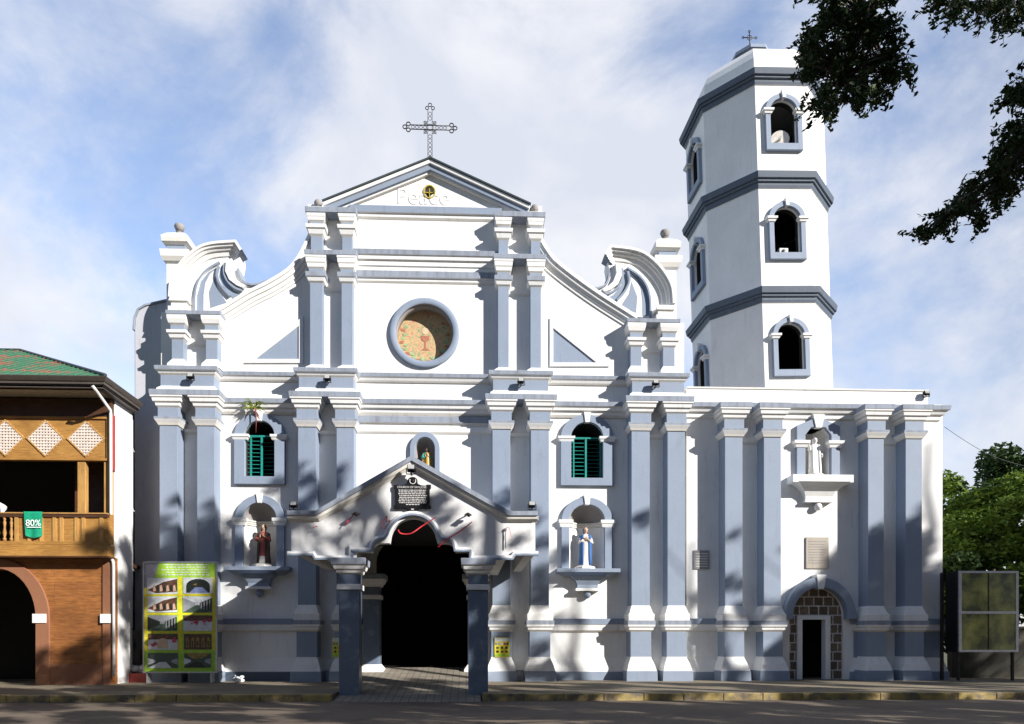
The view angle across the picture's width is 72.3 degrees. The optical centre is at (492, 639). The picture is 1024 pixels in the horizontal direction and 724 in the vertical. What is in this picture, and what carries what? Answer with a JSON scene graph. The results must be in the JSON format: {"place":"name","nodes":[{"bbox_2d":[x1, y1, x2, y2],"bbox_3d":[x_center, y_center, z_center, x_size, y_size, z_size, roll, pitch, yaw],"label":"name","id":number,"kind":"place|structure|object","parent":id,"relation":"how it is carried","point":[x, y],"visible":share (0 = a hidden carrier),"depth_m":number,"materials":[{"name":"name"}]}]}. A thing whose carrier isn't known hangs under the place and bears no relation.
{"place":"outdoors","nodes":[
{"label":"outdoors","id":0,"kind":"place"},
{"bbox_2d":[0,699,1023,723],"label":"road","id":1,"kind":"structure","parent":0,"point":[976,711],"depth_m":14.48,"materials":[{"name":"grey asphalt"}]},
{"bbox_2d":[0,677,1023,700],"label":"pavement","id":2,"kind":"structure","parent":0,"point":[30,687],"depth_m":19.60,"materials":[{"name":"grey concrete"}]},
{"bbox_2d":[0,348,143,684],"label":"timber house","id":3,"kind":"structure","parent":2,"relation":"on","point":[56,603],"depth_m":20.85,"materials":[{"name":"brown wood"}]},
{"bbox_2d":[0,503,6,511],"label":"white cloth","id":4,"kind":"object","parent":3,"relation":"hanging from","point":[3,507],"visible":0.92,"depth_m":20.75,"materials":[{"name":"white fabric"}]},
{"bbox_2d":[24,511,41,537],"bbox_3d":[-13.392,-3.353,20.452,0.539,0.768,0.258,0,0,-2],"label":"green banner","id":5,"kind":"object","parent":3,"relation":"hanging from","point":[33,524],"visible":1,"depth_m":20.36,"materials":[{"name":"green fabric"}]},
{"bbox_2d":[91,385,114,675],"bbox_3d":[-11.369,-3.095,20.375,0.187,8.351,0.959,0,0,7],"label":"downpipe","id":6,"kind":"object","parent":3,"relation":"attached to","point":[110,512],"visible":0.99,"depth_m":20.76,"materials":[{"name":"white plastic"}]},
{"bbox_2d":[132,420,134,627],"bbox_3d":[-11.623,-3.724,22.536,0.139,6.677,0.270,0,0,-2],"label":"downpipe","id":7,"kind":"object","parent":3,"relation":"attached to","point":[132,523],"visible":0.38,"depth_m":22.45,"materials":[{"name":"white plastic"}]},
{"bbox_2d":[129,664,145,681],"bbox_3d":[-11.502,1.043,22.200,1.434,0.575,0.550,0,0,-2],"label":"sack pile","id":8,"kind":"object","parent":2,"relation":"on","point":[137,674],"visible":0.4,"depth_m":21.95,"materials":[{"name":"red fabric"}]},
{"bbox_2d":[143,561,217,682],"bbox_3d":[-9.671,-0.549,21.752,2.260,3.759,0.285,0,0,-2],"label":"photo banner","id":9,"kind":"object","parent":2,"relation":"on","point":[180,616],"visible":1,"depth_m":21.63,"materials":[{"name":"plastic"}]},
{"bbox_2d":[232,675,244,682],"bbox_3d":[-7.864,1.214,21.620,0.423,0.287,0.304,0,0,-2],"label":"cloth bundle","id":10,"kind":"object","parent":2,"relation":"on","point":[237,679],"visible":0.96,"depth_m":21.54,"materials":[{"name":"white fabric"}]},
{"bbox_2d":[287,455,538,698],"bbox_3d":[-2.108,-1.580,20.362,6.403,6.161,5.404,0,0,-2],"label":"entrance porch","id":11,"kind":"object","parent":2,"relation":"on","point":[331,541],"visible":0.96,"depth_m":17.84,"materials":[{"name":"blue paint"}]},
{"bbox_2d":[289,501,297,509],"bbox_3d":[-5.046,-3.406,17.754,0.220,0.212,0.211,0,0,-2],"label":"floodlight","id":12,"kind":"object","parent":11,"relation":"attached to","point":[293,504],"visible":0.99,"depth_m":17.69,"materials":[{"name":"black metal"}]},
{"bbox_2d":[406,465,415,475],"bbox_3d":[-2.057,-4.281,17.614,0.253,0.242,0.242,0,0,-2],"label":"floodlight","id":13,"kind":"object","parent":11,"relation":"attached to","point":[410,468],"visible":1,"depth_m":17.53,"materials":[{"name":"black metal"}]},
{"bbox_2d":[394,477,430,510],"bbox_3d":[-2.046,-3.717,17.797,0.939,0.850,0.114,0,0,-2],"label":"historical marker","id":14,"kind":"object","parent":11,"relation":"attached to","point":[412,494],"visible":1,"depth_m":17.76,"materials":[{"name":"black metal"}]},
{"bbox_2d":[398,517,434,534],"bbox_3d":[-1.929,-2.892,17.723,0.956,0.442,0.042,0,0,-2],"label":"ribbon","id":15,"kind":"object","parent":11,"relation":"attached to","point":[417,529],"visible":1,"depth_m":17.72,"materials":[{"name":"red fabric"}]},
{"bbox_2d":[438,522,471,546],"bbox_3d":[-0.961,-2.681,17.760,0.880,0.672,0.042,0,0,-2],"label":"ribbon","id":16,"kind":"object","parent":11,"relation":"attached to","point":[454,534],"visible":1,"depth_m":17.75,"materials":[{"name":"red fabric"}]},
{"bbox_2d":[528,501,535,510],"bbox_3d":[0.998,-3.449,17.986,0.220,0.212,0.211,0,0,-2],"label":"floodlight","id":17,"kind":"object","parent":11,"relation":"attached to","point":[531,504],"visible":1,"depth_m":17.91,"materials":[{"name":"black metal"}]},
{"bbox_2d":[132,156,694,681],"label":"church","id":18,"kind":"structure","parent":2,"relation":"on","point":[438,308],"depth_m":22.94,"materials":[{"name":"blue paint"}]},
{"bbox_2d":[186,373,194,381],"bbox_3d":[-9.547,-8.299,22.128,0.242,0.232,0.232,0,0,-2],"label":"floodlight","id":19,"kind":"object","parent":18,"relation":"attached to","point":[190,376],"visible":1,"depth_m":22.06,"materials":[{"name":"black metal"}]},
{"bbox_2d":[241,398,265,424],"bbox_3d":[-7.701,-7.233,22.506,0.890,1.100,0.184,0,0,-2],"label":"ledge plant","id":20,"kind":"object","parent":18,"relation":"on","point":[251,406],"visible":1,"depth_m":22.53,"materials":[{"name":"green plant"}]},
{"bbox_2d":[231,410,287,484],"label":"window","id":21,"kind":"structure","parent":18,"relation":"in","point":[244,443],"depth_m":22.78,"materials":[{"name":"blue paint"}]},
{"bbox_2d":[252,524,272,565],"bbox_3d":[-7.574,-3.090,23.036,0.682,1.454,0.682,0,0,-2],"label":"saint statue","id":22,"kind":"object","parent":18,"relation":"in","point":[263,538],"visible":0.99,"depth_m":22.92,"materials":[{"name":"red ceramic"}]},
{"bbox_2d":[323,375,330,383],"bbox_3d":[-5.271,-8.299,22.292,0.242,0.232,0.232,0,0,-2],"label":"floodlight","id":23,"kind":"object","parent":18,"relation":"attached to","point":[326,378],"visible":1,"depth_m":22.22,"materials":[{"name":"black metal"}]},
{"bbox_2d":[332,637,338,656],"bbox_3d":[-4.899,0.234,22.375,0.460,0.629,0.046,0,0,-2],"label":"poster","id":24,"kind":"object","parent":18,"relation":"attached to","point":[335,646],"visible":0.44,"depth_m":22.35,"materials":[{"name":"yellow paper"}]},
{"bbox_2d":[377,559,380,572],"bbox_3d":[-4.059,-0.961,24.672,0.100,3.683,1.480,0,0,-2],"label":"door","id":25,"kind":"structure","parent":18,"relation":"in","point":[378,562],"depth_m":24.62,"materials":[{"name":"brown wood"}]},
{"bbox_2d":[389,298,458,367],"bbox_3d":[-2.261,-10.099,23.225,2.289,2.289,0.510,0,0,-2],"label":"round window","id":26,"kind":"structure","parent":18,"relation":"in","point":[424,336],"depth_m":23.41,"materials":[{"name":"multicoloured glass"}]},
{"bbox_2d":[421,447,432,466],"bbox_3d":[-2.208,-5.876,23.222,0.490,1.045,0.490,0,0,-2],"label":"saint statue","id":27,"kind":"object","parent":18,"relation":"in","point":[426,458],"visible":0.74,"depth_m":23.16,"materials":[{"name":"yellow ceramic"}]},
{"bbox_2d":[402,103,457,155],"bbox_3d":[-2.078,-16.751,23.087,1.814,1.932,0.190,0,0,-2],"label":"gable cross","id":28,"kind":"object","parent":18,"relation":"on","point":[425,129],"visible":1,"depth_m":23.08,"materials":[{"name":"metal"}]},
{"bbox_2d":[494,637,509,656],"bbox_3d":[0.290,0.234,22.575,0.484,0.629,0.046,0,0,-2],"label":"poster","id":29,"kind":"object","parent":18,"relation":"attached to","point":[501,646],"visible":1,"depth_m":22.56,"materials":[{"name":"yellow paper"}]},
{"bbox_2d":[517,378,524,386],"bbox_3d":[0.895,-8.299,22.529,0.242,0.232,0.232,0,0,-2],"label":"floodlight","id":30,"kind":"object","parent":18,"relation":"attached to","point":[520,381],"visible":1,"depth_m":22.46,"materials":[{"name":"black metal"}]},
{"bbox_2d":[575,527,594,567],"bbox_3d":[3.074,-3.066,23.445,0.682,1.454,0.682,0,0,-2],"label":"saint statue","id":31,"kind":"object","parent":18,"relation":"in","point":[585,542],"visible":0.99,"depth_m":23.33,"materials":[{"name":"ceramic"}]},
{"bbox_2d":[558,412,615,486],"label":"window","id":32,"kind":"structure","parent":18,"relation":"in","point":[604,441],"depth_m":23.19,"materials":[{"name":"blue paint"}]},
{"bbox_2d":[652,380,659,388],"bbox_3d":[5.264,-8.299,22.697,0.242,0.232,0.232,0,0,-2],"label":"floodlight","id":33,"kind":"object","parent":18,"relation":"attached to","point":[655,383],"visible":1,"depth_m":22.62,"materials":[{"name":"black metal"}]},
{"bbox_2d":[684,386,951,680],"bbox_3d":[10.639,-3.567,28.109,9.214,9.833,10.640,0,0,-2],"label":"church annex","id":34,"kind":"object","parent":2,"relation":"on","point":[762,603],"visible":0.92,"depth_m":23.45,"materials":[{"name":"white paint"}]},
{"bbox_2d":[693,550,708,568],"bbox_3d":[6.979,-2.689,23.437,0.526,0.622,0.056,0,0,-2],"label":"stone tablet","id":35,"kind":"object","parent":34,"relation":"attached to","point":[700,559],"visible":1,"depth_m":23.41,"materials":[{"name":"grey stone"}]},
{"bbox_2d":[808,437,822,473],"bbox_3d":[10.885,-6.179,23.725,0.653,1.393,0.653,0,0,-2],"label":"saint statue","id":36,"kind":"object","parent":34,"relation":"in","point":[815,456],"visible":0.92,"depth_m":23.62,"materials":[{"name":"white stone"}]},
{"bbox_2d":[805,537,828,568],"bbox_3d":[10.919,-2.934,23.584,0.773,1.049,0.066,0,0,-2],"label":"stone tablet","id":37,"kind":"object","parent":34,"relation":"attached to","point":[816,552],"visible":1,"depth_m":23.56,"materials":[{"name":"beige stone"}]},
{"bbox_2d":[782,575,856,678],"bbox_3d":[10.909,-0.412,23.611,2.454,3.524,0.690,0,0,-2],"label":"doorway","id":38,"kind":"structure","parent":34,"relation":"in","point":[807,600],"depth_m":23.69,"materials":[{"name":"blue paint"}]},
{"bbox_2d":[923,390,929,397],"bbox_3d":[14.626,-8.317,23.663,0.220,0.212,0.211,0,0,-2],"label":"floodlight","id":39,"kind":"object","parent":34,"relation":"attached to","point":[926,393],"visible":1,"depth_m":23.60,"materials":[{"name":"black metal"}]},
{"bbox_2d":[945,427,1023,465],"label":"cable","id":40,"kind":"object","parent":34,"relation":"attached to","point":[981,450],"visible":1,"depth_m":24.13,"materials":[{"name":"black metal"}]},
{"bbox_2d":[940,571,1018,680],"bbox_3d":[16.040,-0.460,23.128,2.222,3.581,0.650,0,0,-2],"label":"notice case","id":41,"kind":"object","parent":2,"relation":"on","point":[981,611],"visible":1,"depth_m":22.84,"materials":[{"name":"metal"}]},
{"bbox_2d":[947,626,1023,677],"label":"garden wall","id":42,"kind":"structure","parent":2,"relation":"on","point":[984,664],"depth_m":24.69,"materials":[{"name":"grey concrete"}]},
{"bbox_2d":[0,0,1023,625],"label":"sky","id":43,"kind":"structure","parent":0,"point":[123,122],"materials":[{"name":"blue"}]},
{"bbox_2d":[481,646,946,700],"bbox_3d":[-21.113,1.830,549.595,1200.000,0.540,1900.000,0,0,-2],"label":"ground","id":44,"kind":"structure","parent":0,"point":[945,657],"depth_m":59.03,"materials":[{"name":"grey concrete"}]},
{"bbox_2d":[332,667,480,701],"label":"entrance ramp","id":45,"kind":"structure","parent":44,"relation":"on","point":[418,684],"depth_m":19.18,"materials":[{"name":"tile"}]},
{"bbox_2d":[0,692,1023,702],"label":"kerb","id":46,"kind":"structure","parent":44,"relation":"on","point":[509,697],"depth_m":17.30,"materials":[{"name":"concrete"}]},
{"bbox_2d":[679,30,837,387],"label":"bell tower","id":47,"kind":"structure","parent":44,"relation":"on","point":[763,310],"depth_m":25.98,"materials":[{"name":"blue paint"}]},
{"bbox_2d":[683,137,702,203],"bbox_3d":[7.944,-18.841,27.832,0.235,2.150,1.570,-2,0,-4],"label":"belfry window","id":48,"kind":"structure","parent":47,"relation":"in","point":[695,144],"depth_m":27.76,"materials":[{"name":"blue paint"}]},
{"bbox_2d":[686,237,705,301],"bbox_3d":[8.082,-14.897,27.841,0.235,2.205,1.570,-2,0,-4],"label":"belfry window","id":49,"kind":"structure","parent":47,"relation":"in","point":[694,292],"depth_m":27.77,"materials":[{"name":"blue paint"}]},
{"bbox_2d":[690,343,709,386],"bbox_3d":[8.227,-10.651,27.850,0.235,2.238,1.570,-2,0,-4],"label":"belfry window","id":50,"kind":"structure","parent":47,"relation":"in","point":[699,347],"depth_m":27.57,"materials":[{"name":"blue paint"}]},
{"bbox_2d":[771,130,789,142],"bbox_3d":[10.535,-18.453,26.010,0.607,0.700,0.710,0,0,-15],"label":"horn loudspeaker","id":51,"kind":"object","parent":47,"relation":"attached to","point":[781,136],"visible":0.51,"depth_m":25.82,"materials":[{"name":"metal"}]},
{"bbox_2d":[777,248,787,251],"bbox_3d":[10.697,-14.284,25.903,0.320,0.300,0.326,0,0,-2],"label":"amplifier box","id":52,"kind":"object","parent":47,"relation":"on","point":[782,250],"visible":0.45,"depth_m":25.76,"materials":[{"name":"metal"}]},
{"bbox_2d":[761,89,805,151],"bbox_3d":[10.595,-18.928,25.501,1.570,2.150,0.235,-2,0,-4],"label":"belfry window","id":53,"kind":"structure","parent":47,"relation":"in","point":[767,110],"depth_m":25.49,"materials":[{"name":"blue paint"}]},
{"bbox_2d":[765,197,809,260],"bbox_3d":[10.733,-14.983,25.510,1.570,2.205,0.235,-2,0,-4],"label":"belfry window","id":54,"kind":"structure","parent":47,"relation":"in","point":[771,218],"depth_m":25.50,"materials":[{"name":"blue paint"}]},
{"bbox_2d":[769,314,813,376],"bbox_3d":[10.879,-10.738,25.518,1.570,2.238,0.235,-2,0,-4],"label":"belfry window","id":55,"kind":"structure","parent":47,"relation":"in","point":[774,336],"depth_m":25.50,"materials":[{"name":"blue paint"}]},
{"bbox_2d":[786,0,1023,245],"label":"overhanging tree","id":56,"kind":"object","parent":44,"relation":"on","point":[853,25],"visible":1,"depth_m":8.50,"materials":[{"name":"green plant"}]},
{"bbox_2d":[942,468,1023,653],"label":"leafy tree","id":57,"kind":"object","parent":44,"relation":"on","point":[976,518],"visible":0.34,"depth_m":26.98,"materials":[{"name":"green plant"}]},
{"bbox_2d":[942,441,1023,570],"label":"leafy tree","id":58,"kind":"object","parent":44,"relation":"on","point":[989,465],"visible":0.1,"depth_m":36.63,"materials":[{"name":"green plant"}]},
{"bbox_2d":[942,548,1023,645],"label":"tree","id":59,"kind":"object","parent":44,"relation":"on","point":[962,560],"visible":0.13,"depth_m":25.67,"materials":[{"name":"green plant"}]}
]}

